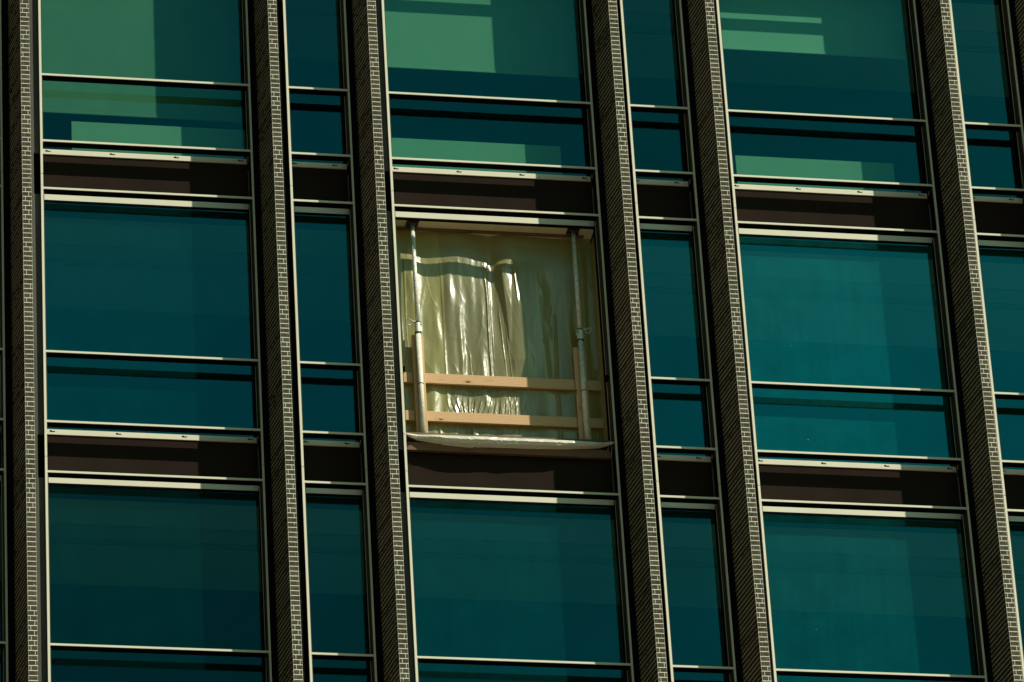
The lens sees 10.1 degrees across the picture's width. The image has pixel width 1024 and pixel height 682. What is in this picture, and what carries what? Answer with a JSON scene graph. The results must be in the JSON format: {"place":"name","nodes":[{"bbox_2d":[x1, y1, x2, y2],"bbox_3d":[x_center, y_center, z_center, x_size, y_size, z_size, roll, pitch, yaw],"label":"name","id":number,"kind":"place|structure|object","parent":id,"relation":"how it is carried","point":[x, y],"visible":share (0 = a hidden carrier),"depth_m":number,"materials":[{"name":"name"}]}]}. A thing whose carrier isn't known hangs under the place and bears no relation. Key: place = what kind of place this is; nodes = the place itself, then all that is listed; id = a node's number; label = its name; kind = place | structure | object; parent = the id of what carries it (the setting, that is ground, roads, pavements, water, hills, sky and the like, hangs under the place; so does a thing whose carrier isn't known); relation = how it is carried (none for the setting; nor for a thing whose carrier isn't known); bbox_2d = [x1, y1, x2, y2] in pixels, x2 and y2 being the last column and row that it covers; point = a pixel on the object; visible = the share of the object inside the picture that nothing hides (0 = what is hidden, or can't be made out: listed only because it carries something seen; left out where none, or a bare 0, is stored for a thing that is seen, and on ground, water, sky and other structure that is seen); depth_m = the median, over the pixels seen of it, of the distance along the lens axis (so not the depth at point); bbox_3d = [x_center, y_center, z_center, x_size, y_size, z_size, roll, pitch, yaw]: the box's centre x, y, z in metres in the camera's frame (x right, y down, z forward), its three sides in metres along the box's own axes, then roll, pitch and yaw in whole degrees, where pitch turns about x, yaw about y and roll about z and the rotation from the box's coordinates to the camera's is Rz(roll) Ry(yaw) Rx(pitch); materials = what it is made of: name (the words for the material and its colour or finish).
{"place":"outdoors","nodes":[
{"label":"outdoors","id":0,"kind":"place"},
{"label":"ground","id":1,"kind":"structure","parent":0,"visible":0},
{"bbox_2d":[0,0,1023,681],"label":"office building","id":2,"kind":"structure","parent":1,"relation":"on","point":[798,224],"depth_m":65.36,"materials":[{"name":"brick"}]},
{"bbox_2d":[0,187,3,480],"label":"window","id":3,"kind":"structure","parent":2,"relation":"in","point":[1,334],"depth_m":64.08,"materials":[{"name":"glass"}]},
{"bbox_2d":[0,471,5,681],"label":"window","id":4,"kind":"structure","parent":2,"relation":"in","point":[2,526],"depth_m":62.64,"materials":[{"name":"metal"}]},
{"bbox_2d":[41,0,251,209],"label":"window","id":5,"kind":"structure","parent":2,"relation":"in","point":[165,80],"depth_m":66.36,"materials":[{"name":"glass"}]},
{"bbox_2d":[43,189,262,490],"bbox_3d":[-4.042,-0.024,64.583,2.380,3.690,0.282,3,-31,-10],"label":"window","id":6,"kind":"structure","parent":2,"relation":"in","point":[151,317],"depth_m":64.76,"materials":[{"name":"glass"}]},
{"bbox_2d":[48,479,269,681],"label":"window","id":7,"kind":"structure","parent":2,"relation":"in","point":[147,584],"depth_m":63.12,"materials":[{"name":"glass"}]},
{"bbox_2d":[285,0,352,213],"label":"window","id":8,"kind":"structure","parent":2,"relation":"in","point":[315,29],"depth_m":66.73,"materials":[{"name":"glass"}]},
{"bbox_2d":[293,202,365,494],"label":"window","id":9,"kind":"structure","parent":2,"relation":"in","point":[329,351],"depth_m":65.10,"materials":[{"name":"glass"}]},
{"bbox_2d":[305,485,374,681],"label":"window","id":10,"kind":"structure","parent":2,"relation":"in","point":[342,650],"depth_m":63.49,"materials":[{"name":"glass"}]},
{"bbox_2d":[396,226,583,238],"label":"ceiling batten","id":11,"kind":"object","parent":2,"relation":"attached to","point":[491,232],"visible":1,"depth_m":66.44,"materials":[{"name":"brown wood"}]},
{"bbox_2d":[384,0,598,225],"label":"window","id":12,"kind":"structure","parent":2,"relation":"in","point":[483,88],"depth_m":67.15,"materials":[{"name":"glass"}]},
{"bbox_2d":[396,230,603,439],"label":"plastic sheet","id":13,"kind":"object","parent":2,"relation":"hanging from","point":[502,305],"visible":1,"depth_m":65.90,"materials":[{"name":"plastic"}]},
{"bbox_2d":[394,207,618,504],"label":"window","id":14,"kind":"structure","parent":2,"relation":"in","point":[422,491],"depth_m":65.07,"materials":[{"name":"metal"}]},
{"bbox_2d":[406,432,609,449],"bbox_3d":[-0.091,1.179,64.996,2.354,0.026,0.405,3,-31,-10],"label":"sill board","id":15,"kind":"object","parent":2,"relation":"on","point":[409,439],"visible":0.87,"depth_m":64.82,"materials":[{"name":"brown wood"}]},
{"bbox_2d":[405,220,425,432],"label":"shoring prop","id":16,"kind":"object","parent":15,"relation":"on","point":[412,225],"visible":1,"depth_m":65.44,"materials":[{"name":"paint"}]},
{"bbox_2d":[411,335,427,432],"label":"timber post","id":17,"kind":"object","parent":15,"relation":"on","point":[415,380],"visible":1,"depth_m":65.17,"materials":[{"name":"brown wood"}]},
{"bbox_2d":[405,410,604,428],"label":"guard board","id":18,"kind":"object","parent":17,"relation":"attached to","point":[504,419],"visible":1,"depth_m":65.18,"materials":[{"name":"brown wood"}]},
{"bbox_2d":[566,228,590,439],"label":"shoring prop","id":19,"kind":"object","parent":15,"relation":"on","point":[572,233],"visible":1,"depth_m":65.78,"materials":[{"name":"paint"}]},
{"bbox_2d":[573,347,590,439],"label":"timber post","id":20,"kind":"object","parent":15,"relation":"on","point":[578,393],"visible":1,"depth_m":65.48,"materials":[{"name":"brown wood"}]},
{"bbox_2d":[403,372,601,391],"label":"guard board","id":21,"kind":"object","parent":20,"relation":"attached to","point":[500,381],"visible":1,"depth_m":65.43,"materials":[{"name":"brown wood"}]},
{"bbox_2d":[406,442,610,459],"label":"timber beam","id":22,"kind":"structure","parent":2,"relation":"attached to","point":[549,453],"depth_m":64.69,"materials":[{"name":"brown wood"}]},
{"bbox_2d":[404,433,616,448],"bbox_3d":[-0.030,1.128,64.675,2.423,0.180,0.218,3,-31,-10],"label":"plastic wrap","id":23,"kind":"object","parent":2,"relation":"attached to","point":[482,441],"visible":1,"depth_m":64.60,"materials":[{"name":"white plastic"}]},
{"bbox_2d":[409,492,631,681],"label":"window","id":24,"kind":"structure","parent":2,"relation":"in","point":[505,591],"depth_m":63.88,"materials":[{"name":"glass"}]},
{"bbox_2d":[622,0,696,230],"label":"window","id":25,"kind":"structure","parent":2,"relation":"in","point":[653,34],"depth_m":67.55,"materials":[{"name":"glass"}]},
{"bbox_2d":[639,220,719,508],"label":"window","id":26,"kind":"structure","parent":2,"relation":"in","point":[673,291],"depth_m":65.84,"materials":[{"name":"glass"}]},
{"bbox_2d":[660,498,734,681],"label":"window","id":27,"kind":"structure","parent":2,"relation":"in","point":[700,634],"depth_m":64.25,"materials":[{"name":"glass"}]},
{"bbox_2d":[718,0,937,242],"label":"window","id":28,"kind":"structure","parent":2,"relation":"in","point":[824,96],"depth_m":67.95,"materials":[{"name":"glass"}]},
{"bbox_2d":[738,227,966,518],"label":"window","id":29,"kind":"structure","parent":2,"relation":"in","point":[849,348],"depth_m":66.21,"materials":[{"name":"glass"}]},
{"bbox_2d":[762,506,984,681],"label":"window","id":30,"kind":"structure","parent":2,"relation":"in","point":[854,598],"depth_m":64.64,"materials":[{"name":"glass"}]},
{"bbox_2d":[951,0,1023,246],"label":"window","id":31,"kind":"structure","parent":2,"relation":"in","point":[981,27],"depth_m":68.36,"materials":[{"name":"glass"}]},
{"bbox_2d":[977,237,1023,521],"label":"window","id":32,"kind":"structure","parent":2,"relation":"in","point":[1002,268],"depth_m":66.71,"materials":[{"name":"glass"}]},
{"bbox_2d":[1007,512,1023,657],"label":"window","id":33,"kind":"structure","parent":2,"relation":"in","point":[1016,528],"depth_m":65.23,"materials":[{"name":"glass"}]}
]}

